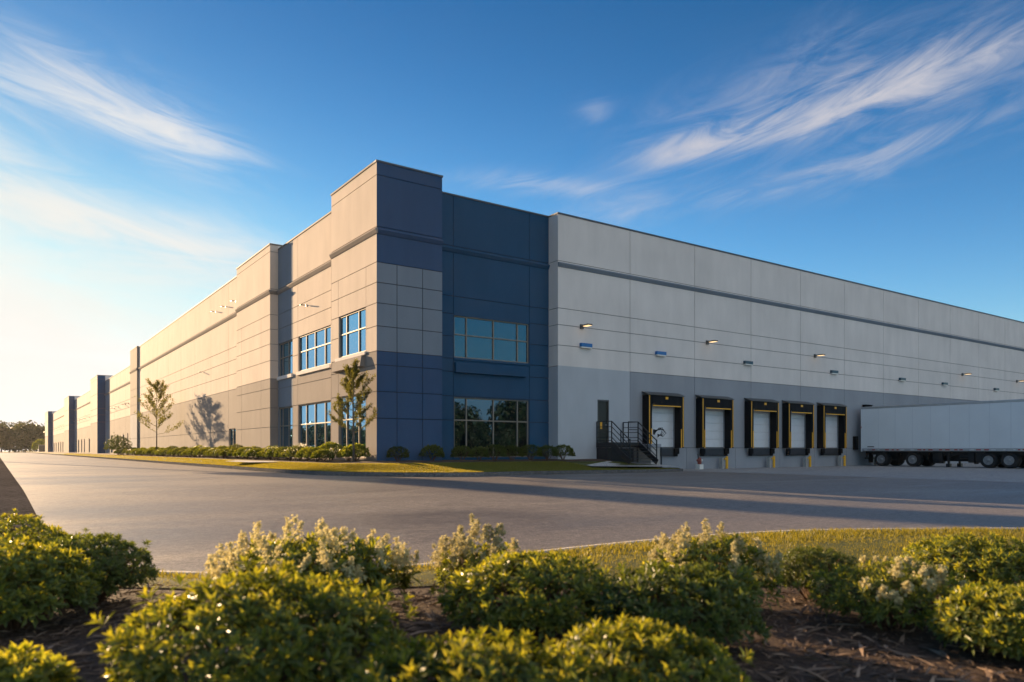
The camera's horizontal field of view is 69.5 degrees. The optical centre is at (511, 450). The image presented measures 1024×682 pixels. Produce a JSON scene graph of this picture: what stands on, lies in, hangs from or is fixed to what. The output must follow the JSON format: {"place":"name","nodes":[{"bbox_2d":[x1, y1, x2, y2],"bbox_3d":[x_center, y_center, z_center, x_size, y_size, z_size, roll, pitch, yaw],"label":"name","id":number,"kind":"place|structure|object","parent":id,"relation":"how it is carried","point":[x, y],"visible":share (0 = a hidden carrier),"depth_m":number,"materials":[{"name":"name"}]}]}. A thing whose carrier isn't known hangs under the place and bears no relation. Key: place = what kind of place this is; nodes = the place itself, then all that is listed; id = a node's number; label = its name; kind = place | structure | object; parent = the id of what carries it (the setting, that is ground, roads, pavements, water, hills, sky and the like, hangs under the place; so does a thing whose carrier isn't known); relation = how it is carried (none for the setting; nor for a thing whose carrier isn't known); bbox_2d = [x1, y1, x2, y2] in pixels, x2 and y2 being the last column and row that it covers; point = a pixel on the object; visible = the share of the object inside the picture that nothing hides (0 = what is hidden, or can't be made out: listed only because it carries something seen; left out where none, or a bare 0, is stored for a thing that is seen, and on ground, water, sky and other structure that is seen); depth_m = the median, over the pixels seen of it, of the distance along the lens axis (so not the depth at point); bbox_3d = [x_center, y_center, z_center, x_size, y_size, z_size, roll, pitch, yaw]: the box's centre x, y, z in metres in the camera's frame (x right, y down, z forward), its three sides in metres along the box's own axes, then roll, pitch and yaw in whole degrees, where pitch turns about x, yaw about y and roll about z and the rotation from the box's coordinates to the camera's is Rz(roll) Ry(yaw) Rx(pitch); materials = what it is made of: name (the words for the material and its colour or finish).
{"place":"outdoors","nodes":[
{"label":"outdoors","id":0,"kind":"place"},
{"bbox_2d":[0,458,46,544],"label":"old pavement","id":1,"kind":"structure","parent":0,"point":[13,495],"depth_m":15.78,"materials":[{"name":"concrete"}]},
{"bbox_2d":[1,451,46,534],"bbox_3d":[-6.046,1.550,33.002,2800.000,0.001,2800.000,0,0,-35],"label":"ground","id":2,"kind":"structure","parent":0,"point":[15,479],"depth_m":97.87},
{"bbox_2d":[0,420,9,441],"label":"broadleaf tree","id":3,"kind":"object","parent":2,"relation":"on","point":[3,432],"visible":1,"depth_m":325.09,"materials":[{"name":"green plant"}]},
{"bbox_2d":[0,425,19,451],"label":"broadleaf tree","id":4,"kind":"object","parent":2,"relation":"on","point":[9,445],"visible":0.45,"depth_m":329.91,"materials":[{"name":"green plant"}]},
{"bbox_2d":[6,422,23,451],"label":"broadleaf tree","id":5,"kind":"object","parent":2,"relation":"on","point":[11,424],"visible":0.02,"depth_m":355.17,"materials":[{"name":"green plant"}]},
{"bbox_2d":[10,420,40,451],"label":"broadleaf tree","id":6,"kind":"object","parent":2,"relation":"on","point":[24,436],"visible":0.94,"depth_m":320.08,"materials":[{"name":"green plant"}]},
{"bbox_2d":[32,423,44,444],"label":"broadleaf tree","id":7,"kind":"object","parent":2,"relation":"on","point":[40,430],"visible":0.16,"depth_m":328.13,"materials":[{"name":"green plant"}]},
{"bbox_2d":[39,430,44,444],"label":"broadleaf tree","id":8,"kind":"object","parent":2,"relation":"on","point":[43,435],"visible":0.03,"depth_m":316.01,"materials":[{"name":"green plant"}]},
{"bbox_2d":[45,159,1023,468],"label":"warehouse","id":9,"kind":"structure","parent":2,"relation":"on","point":[449,319],"depth_m":43.26,"materials":[{"name":"concrete"}]},
{"bbox_2d":[230,428,235,456],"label":"window","id":10,"kind":"structure","parent":9,"relation":"in","point":[232,431],"depth_m":54.20,"materials":[{"name":"glass"}]},
{"bbox_2d":[280,340,292,375],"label":"window","id":11,"kind":"structure","parent":9,"relation":"in","point":[286,349],"depth_m":45.10,"materials":[{"name":"glass"}]},
{"bbox_2d":[280,406,292,447],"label":"window","id":12,"kind":"structure","parent":9,"relation":"in","point":[286,414],"depth_m":45.10,"materials":[{"name":"glass"}]},
{"bbox_2d":[299,325,330,370],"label":"window","id":13,"kind":"structure","parent":9,"relation":"in","point":[314,347],"depth_m":40.91,"materials":[{"name":"glass"}]},
{"bbox_2d":[299,401,330,449],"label":"window","id":14,"kind":"structure","parent":9,"relation":"in","point":[314,421],"depth_m":40.99,"materials":[{"name":"glass"}]},
{"bbox_2d":[340,308,365,357],"bbox_3d":[-7.585,-5.580,35.379,0.095,2.040,3.260,0,0,-35],"label":"window","id":15,"kind":"structure","parent":9,"relation":"in","point":[352,325],"depth_m":35.42,"materials":[{"name":"glass"}]},
{"bbox_2d":[340,394,365,457],"bbox_3d":[-7.585,-1.135,35.379,0.095,2.970,3.260,0,0,-35],"label":"window","id":16,"kind":"structure","parent":9,"relation":"in","point":[346,436],"depth_m":35.62,"materials":[{"name":"glass"}]},
{"bbox_2d":[454,315,527,362],"bbox_3d":[-1.035,-5.600,37.614,4.560,2.080,0.095,0,0,-35],"label":"window","id":17,"kind":"structure","parent":9,"relation":"in","point":[474,338],"depth_m":37.59,"materials":[{"name":"glass"}]},
{"bbox_2d":[454,397,527,456],"bbox_3d":[-1.035,-1.135,37.614,4.560,2.970,0.095,0,0,-35],"label":"window","id":18,"kind":"structure","parent":9,"relation":"in","point":[483,422],"depth_m":37.59,"materials":[{"name":"glass"}]},
{"bbox_2d":[579,343,591,348],"bbox_3d":[3.999,-5.650,39.926,0.780,0.260,0.180,0,0,-35],"label":"box fixture","id":19,"kind":"object","parent":9,"relation":"attached to","point":[585,345],"visible":1,"depth_m":39.80,"materials":[{"name":"blue metal"}]},
{"bbox_2d":[580,323,592,328],"bbox_3d":[3.954,-6.668,39.555,0.320,0.240,0.736,0,0,-35],"label":"wall lamp","id":20,"kind":"object","parent":9,"relation":"attached to","point":[583,325],"visible":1,"depth_m":39.53,"materials":[{"name":"grey metal"}]},
{"bbox_2d":[597,399,608,441],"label":"door","id":21,"kind":"structure","parent":9,"relation":"in","point":[602,405],"depth_m":40.87,"materials":[{"name":"black metal"}]},
{"bbox_2d":[653,428,665,436],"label":"cable bundle","id":22,"kind":"object","parent":9,"relation":"hanging from","point":[655,431],"visible":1,"depth_m":42.43,"materials":[{"name":"black rubber"}]},
{"bbox_2d":[655,351,666,356],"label":"box fixture","id":23,"kind":"object","parent":9,"relation":"attached to","point":[660,353],"visible":1,"depth_m":43.08,"materials":[{"name":"blue metal"}]},
{"bbox_2d":[743,361,752,365],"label":"box fixture","id":24,"kind":"object","parent":9,"relation":"attached to","point":[750,363],"visible":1,"depth_m":47.72,"materials":[{"name":"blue metal"}]},
{"bbox_2d":[231,460,279,461],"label":"footpath","id":25,"kind":"structure","parent":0,"point":[250,461],"depth_m":37.91,"materials":[{"name":"concrete"}]},
{"bbox_2d":[33,452,679,472],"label":"lawn base","id":26,"kind":"object","parent":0,"point":[586,463],"visible":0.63,"depth_m":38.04,"materials":[{"name":"green plant"}]},
{"bbox_2d":[48,452,608,463],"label":"mulch bed","id":27,"kind":"object","parent":26,"relation":"on","point":[366,461],"visible":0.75,"depth_m":36.99,"materials":[{"name":"soil"}]},
{"bbox_2d":[31,438,44,449],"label":"bed shrub","id":28,"kind":"object","parent":27,"relation":"on","point":[37,442],"visible":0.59,"depth_m":273.40,"materials":[{"name":"green plant"}]},
{"bbox_2d":[39,445,44,451],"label":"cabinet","id":29,"kind":"object","parent":27,"relation":"on","point":[41,448],"visible":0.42,"depth_m":261.31,"materials":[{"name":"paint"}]},
{"bbox_2d":[103,435,131,454],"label":"round shrub","id":30,"kind":"object","parent":27,"relation":"on","point":[111,443],"visible":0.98,"depth_m":86.01,"materials":[{"name":"green plant"}]},
{"bbox_2d":[145,449,153,455],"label":"bed shrub","id":31,"kind":"object","parent":27,"relation":"on","point":[149,451],"visible":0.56,"depth_m":68.19,"materials":[{"name":"green plant"}]},
{"bbox_2d":[134,378,182,455],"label":"young tree","id":32,"kind":"object","parent":27,"relation":"on","point":[156,387],"visible":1,"depth_m":67.51,"materials":[{"name":"green plant"}]},
{"bbox_2d":[160,449,170,456],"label":"bed shrub","id":33,"kind":"object","parent":27,"relation":"on","point":[164,451],"visible":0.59,"depth_m":61.88,"materials":[{"name":"green plant"}]},
{"bbox_2d":[171,448,184,456],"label":"bed shrub","id":34,"kind":"object","parent":27,"relation":"on","point":[174,451],"visible":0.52,"depth_m":58.28,"materials":[{"name":"green plant"}]},
{"bbox_2d":[187,447,202,456],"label":"bed shrub","id":35,"kind":"object","parent":27,"relation":"on","point":[189,452],"visible":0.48,"depth_m":53.48,"materials":[{"name":"green plant"}]},
{"bbox_2d":[196,448,209,457],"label":"bed shrub","id":36,"kind":"object","parent":27,"relation":"on","point":[201,450],"visible":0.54,"depth_m":51.58,"materials":[{"name":"green plant"}]},
{"bbox_2d":[214,448,228,457],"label":"bed shrub","id":37,"kind":"object","parent":27,"relation":"on","point":[217,452],"visible":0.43,"depth_m":46.76,"materials":[{"name":"green plant"}]},
{"bbox_2d":[218,449,234,458],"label":"bed shrub","id":38,"kind":"object","parent":27,"relation":"on","point":[223,453],"visible":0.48,"depth_m":45.77,"materials":[{"name":"green plant"}]},
{"bbox_2d":[227,447,239,458],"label":"bed shrub","id":39,"kind":"object","parent":27,"relation":"on","point":[230,451],"visible":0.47,"depth_m":45.06,"materials":[{"name":"green plant"}]},
{"bbox_2d":[228,443,244,456],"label":"bed shrub","id":40,"kind":"object","parent":27,"relation":"on","point":[232,446],"visible":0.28,"depth_m":48.51,"materials":[{"name":"green plant"}]},
{"bbox_2d":[236,446,251,458],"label":"bed shrub","id":41,"kind":"object","parent":27,"relation":"on","point":[240,450],"visible":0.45,"depth_m":42.94,"materials":[{"name":"green plant"}]},
{"bbox_2d":[240,449,256,458],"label":"bed shrub","id":42,"kind":"object","parent":27,"relation":"on","point":[242,454],"visible":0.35,"depth_m":41.97,"materials":[{"name":"green plant"}]},
{"bbox_2d":[244,448,263,458],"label":"bed shrub","id":43,"kind":"object","parent":27,"relation":"on","point":[248,452],"visible":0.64,"depth_m":40.90,"materials":[{"name":"green plant"}]},
{"bbox_2d":[256,450,272,458],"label":"bed shrub","id":44,"kind":"object","parent":27,"relation":"on","point":[258,453],"visible":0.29,"depth_m":40.20,"materials":[{"name":"green plant"}]},
{"bbox_2d":[259,447,273,459],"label":"bed shrub","id":45,"kind":"object","parent":27,"relation":"on","point":[263,451],"visible":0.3,"depth_m":39.37,"materials":[{"name":"green plant"}]},
{"bbox_2d":[264,447,279,459],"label":"bed shrub","id":46,"kind":"object","parent":27,"relation":"on","point":[268,453],"visible":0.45,"depth_m":38.18,"materials":[{"name":"green plant"}]},
{"bbox_2d":[273,446,290,459],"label":"bed shrub","id":47,"kind":"object","parent":27,"relation":"on","point":[277,451],"visible":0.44,"depth_m":37.38,"materials":[{"name":"green plant"}]},
{"bbox_2d":[278,448,301,460],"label":"bed shrub","id":48,"kind":"object","parent":27,"relation":"on","point":[282,453],"visible":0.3,"depth_m":36.41,"materials":[{"name":"green plant"}]},
{"bbox_2d":[285,445,304,460],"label":"bed shrub","id":49,"kind":"object","parent":27,"relation":"on","point":[289,452],"visible":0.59,"depth_m":35.48,"materials":[{"name":"green plant"}]},
{"bbox_2d":[295,448,319,460],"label":"bed shrub","id":50,"kind":"object","parent":27,"relation":"on","point":[300,452],"visible":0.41,"depth_m":34.47,"materials":[{"name":"green plant"}]},
{"bbox_2d":[303,447,328,460],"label":"bed shrub","id":51,"kind":"object","parent":27,"relation":"on","point":[308,452],"visible":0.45,"depth_m":33.53,"materials":[{"name":"green plant"}]},
{"bbox_2d":[310,449,334,461],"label":"bed shrub","id":52,"kind":"object","parent":27,"relation":"on","point":[315,454],"visible":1,"depth_m":32.59,"materials":[{"name":"green plant"}]},
{"bbox_2d":[319,441,342,459],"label":"bed shrub","id":53,"kind":"object","parent":27,"relation":"on","point":[332,445],"visible":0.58,"depth_m":34.74,"materials":[{"name":"green plant"}]},
{"bbox_2d":[336,450,359,460],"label":"bed shrub","id":54,"kind":"object","parent":27,"relation":"on","point":[339,453],"visible":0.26,"depth_m":33.67,"materials":[{"name":"green plant"}]},
{"bbox_2d":[326,358,378,461],"bbox_3d":[-6.977,-1.719,32.441,2.042,4.678,2.177,0,0,5],"label":"young tree","id":55,"kind":"object","parent":27,"relation":"on","point":[350,384],"visible":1,"depth_m":32.22,"materials":[{"name":"green plant"}]},
{"bbox_2d":[341,443,371,460],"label":"bed shrub","id":56,"kind":"object","parent":27,"relation":"on","point":[361,448],"visible":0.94,"depth_m":32.79,"materials":[{"name":"green plant"}]},
{"bbox_2d":[386,446,409,460],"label":"bed shrub","id":57,"kind":"object","parent":27,"relation":"on","point":[406,452],"visible":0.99,"depth_m":33.03,"materials":[{"name":"green plant"}]},
{"bbox_2d":[418,444,444,460],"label":"bed shrub","id":58,"kind":"object","parent":27,"relation":"on","point":[432,448],"visible":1,"depth_m":33.96,"materials":[{"name":"green plant"}]},
{"bbox_2d":[450,444,473,459],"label":"bed shrub","id":59,"kind":"object","parent":27,"relation":"on","point":[454,451],"visible":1,"depth_m":34.70,"materials":[{"name":"green plant"}]},
{"bbox_2d":[469,446,489,460],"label":"bed shrub","id":60,"kind":"object","parent":27,"relation":"on","point":[481,451],"visible":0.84,"depth_m":35.24,"materials":[{"name":"green plant"}]},
{"bbox_2d":[483,444,506,460],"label":"bed shrub","id":61,"kind":"object","parent":27,"relation":"on","point":[496,447],"visible":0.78,"depth_m":35.71,"materials":[{"name":"green plant"}]},
{"bbox_2d":[502,444,523,459],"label":"bed shrub","id":62,"kind":"object","parent":27,"relation":"on","point":[515,452],"visible":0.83,"depth_m":36.26,"materials":[{"name":"green plant"}]},
{"bbox_2d":[519,444,542,459],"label":"bed shrub","id":63,"kind":"object","parent":27,"relation":"on","point":[538,452],"visible":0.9,"depth_m":36.76,"materials":[{"name":"green plant"}]},
{"bbox_2d":[540,445,559,459],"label":"bed shrub","id":64,"kind":"object","parent":27,"relation":"on","point":[551,448],"visible":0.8,"depth_m":37.26,"materials":[{"name":"green plant"}]},
{"bbox_2d":[553,444,575,459],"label":"bed shrub","id":65,"kind":"object","parent":27,"relation":"on","point":[567,448],"visible":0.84,"depth_m":37.77,"materials":[{"name":"green plant"}]},
{"bbox_2d":[0,453,1023,588],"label":"road","id":66,"kind":"structure","parent":0,"point":[185,518],"depth_m":15.53,"materials":[{"name":"grey asphalt"}]},
{"bbox_2d":[26,452,682,476],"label":"kerb","id":67,"kind":"structure","parent":66,"relation":"on","point":[396,474],"depth_m":30.45,"materials":[{"name":"grey concrete"}]},
{"bbox_2d":[160,528,1023,575],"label":"kerb","id":68,"kind":"structure","parent":66,"relation":"on","point":[194,572],"depth_m":8.70,"materials":[{"name":"concrete"}]},
{"bbox_2d":[0,0,1023,450],"label":"sky","id":69,"kind":"structure","parent":0,"point":[150,149],"materials":[{"name":"blue"}]},
{"bbox_2d":[126,526,1023,589],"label":"lawn base","id":70,"kind":"object","parent":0,"point":[842,544],"visible":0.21,"depth_m":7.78,"materials":[{"name":"plant"}]},
{"bbox_2d":[0,567,1023,681],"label":"mulch bed","id":71,"kind":"object","parent":70,"relation":"on","point":[777,638],"visible":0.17,"depth_m":3.94,"materials":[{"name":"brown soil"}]},
{"bbox_2d":[0,508,84,557],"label":"shrub","id":72,"kind":"object","parent":71,"relation":"on","point":[33,532],"visible":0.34,"depth_m":5.49,"materials":[{"name":"green plant"}]},
{"bbox_2d":[0,639,84,681],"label":"shrub","id":73,"kind":"object","parent":71,"relation":"on","point":[50,667],"visible":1,"depth_m":2.77,"materials":[{"name":"green plant"}]},
{"bbox_2d":[0,534,106,631],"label":"shrub","id":74,"kind":"object","parent":71,"relation":"on","point":[19,592],"visible":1,"depth_m":4.18,"materials":[{"name":"green plant"}]},
{"bbox_2d":[12,527,159,607],"bbox_3d":[-2.923,0.799,5.056,0.913,0.575,0.896,0,0,19],"label":"shrub","id":75,"kind":"object","parent":71,"relation":"on","point":[117,569],"visible":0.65,"depth_m":4.96,"materials":[{"name":"green plant"}]},
{"bbox_2d":[86,552,418,681],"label":"shrub","id":76,"kind":"object","parent":71,"relation":"on","point":[238,603],"visible":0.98,"depth_m":2.78,"materials":[{"name":"green plant"}]},
{"bbox_2d":[201,514,421,606],"bbox_3d":[-1.264,0.748,4.735,1.326,0.678,1.298,0,0,-35],"label":"flowering shrub","id":77,"kind":"object","parent":71,"relation":"on","point":[333,555],"visible":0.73,"depth_m":4.59,"materials":[{"name":"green plant"}]},
{"bbox_2d":[337,623,599,681],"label":"shrub","id":78,"kind":"object","parent":71,"relation":"on","point":[503,660],"visible":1,"depth_m":2.47,"materials":[{"name":"green plant"}]},
{"bbox_2d":[427,513,526,599],"bbox_3d":[-0.222,0.754,4.995,0.686,0.661,0.733,0,0,12],"label":"flowering shrub","id":79,"kind":"object","parent":71,"relation":"on","point":[446,556],"visible":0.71,"depth_m":4.90,"materials":[{"name":"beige plant"}]},
{"bbox_2d":[435,540,626,641],"bbox_3d":[0.116,0.799,4.185,1.081,0.574,1.098,0,0,-35],"label":"shrub","id":80,"kind":"object","parent":71,"relation":"on","point":[524,590],"visible":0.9,"depth_m":3.90,"materials":[{"name":"green plant"}]},
{"bbox_2d":[536,613,754,681],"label":"shrub","id":81,"kind":"object","parent":71,"relation":"on","point":[676,657],"visible":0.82,"depth_m":2.73,"materials":[{"name":"green plant"}]},
{"bbox_2d":[585,559,771,652],"bbox_3d":[0.844,0.830,3.848,0.945,0.512,0.943,0,0,1],"label":"shrub","id":82,"kind":"object","parent":71,"relation":"on","point":[717,605],"visible":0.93,"depth_m":3.64,"materials":[{"name":"green plant"}]},
{"bbox_2d":[634,518,784,609],"bbox_3d":[1.280,0.777,4.901,1.001,0.618,1.014,0,0,-35],"label":"flowering shrub","id":83,"kind":"object","parent":71,"relation":"on","point":[683,546],"visible":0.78,"depth_m":4.77,"materials":[{"name":"green plant"}]},
{"bbox_2d":[767,544,860,602],"bbox_3d":[2.156,0.879,5.252,0.666,0.413,0.701,0,0,4],"label":"shrub","id":84,"kind":"object","parent":71,"relation":"on","point":[798,569],"visible":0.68,"depth_m":5.13,"materials":[{"name":"green plant"}]},
{"bbox_2d":[792,555,972,630],"bbox_3d":[2.225,0.846,4.324,0.976,0.480,0.940,0,0,-35],"label":"flowering shrub","id":85,"kind":"object","parent":71,"relation":"on","point":[882,593],"visible":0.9,"depth_m":4.20,"materials":[{"name":"green plant"}]},
{"bbox_2d":[895,531,1023,587],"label":"shrub","id":86,"kind":"object","parent":71,"relation":"on","point":[990,556],"visible":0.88,"depth_m":5.37,"materials":[{"name":"green plant"}]},
{"bbox_2d":[923,578,1023,660],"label":"shrub","id":87,"kind":"object","parent":71,"relation":"on","point":[991,614],"visible":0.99,"depth_m":3.59,"materials":[{"name":"green plant"}]},
{"bbox_2d":[589,461,678,466],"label":"path","id":88,"kind":"structure","parent":0,"point":[606,463],"depth_m":37.23,"materials":[{"name":"concrete"}]},
{"bbox_2d":[596,421,657,463],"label":"steel stairs","id":89,"kind":"structure","parent":88,"relation":"on","point":[620,451],"depth_m":39.93,"materials":[{"name":"black metal"}]},
{"bbox_2d":[616,464,650,464],"bbox_3d":[6.495,0.725,37.695,0.498,0.100,4.851,0,0,44],"label":"lawn patch","id":90,"kind":"object","parent":88,"relation":"on","point":[633,464],"visible":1,"depth_m":37.31,"materials":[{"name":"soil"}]},
{"bbox_2d":[634,444,661,466],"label":"wing wall","id":91,"kind":"structure","parent":88,"relation":"on","point":[659,454],"depth_m":40.76,"materials":[{"name":"concrete"}]},
{"bbox_2d":[683,463,1023,481],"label":"truck court","id":92,"kind":"object","parent":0,"point":[973,472],"visible":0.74,"depth_m":39.77,"materials":[{"name":"concrete"}]},
{"bbox_2d":[696,454,703,468],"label":"hydrant","id":93,"kind":"object","parent":92,"relation":"on","point":[699,464],"visible":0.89,"depth_m":44.29,"materials":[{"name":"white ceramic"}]},
{"bbox_2d":[719,456,727,468],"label":"guard post","id":94,"kind":"object","parent":92,"relation":"on","point":[721,463],"visible":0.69,"depth_m":45.88,"materials":[{"name":"yellow metal"}]},
{"bbox_2d":[767,456,774,467],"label":"guard post","id":95,"kind":"object","parent":92,"relation":"on","point":[769,462],"visible":0.73,"depth_m":48.58,"materials":[{"name":"yellow metal"}]},
{"bbox_2d":[803,456,810,466],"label":"guard post","id":96,"kind":"object","parent":92,"relation":"on","point":[805,461],"visible":0.71,"depth_m":50.92,"materials":[{"name":"yellow metal"}]},
{"bbox_2d":[838,455,845,465],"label":"guard post","id":97,"kind":"object","parent":92,"relation":"on","point":[840,460],"visible":0.77,"depth_m":53.36,"materials":[{"name":"yellow metal"}]},
{"bbox_2d":[861,399,1023,467],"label":"semi trailer","id":98,"kind":"object","parent":92,"relation":"on","point":[988,434],"visible":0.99,"depth_m":49.94,"materials":[{"name":"metal"}]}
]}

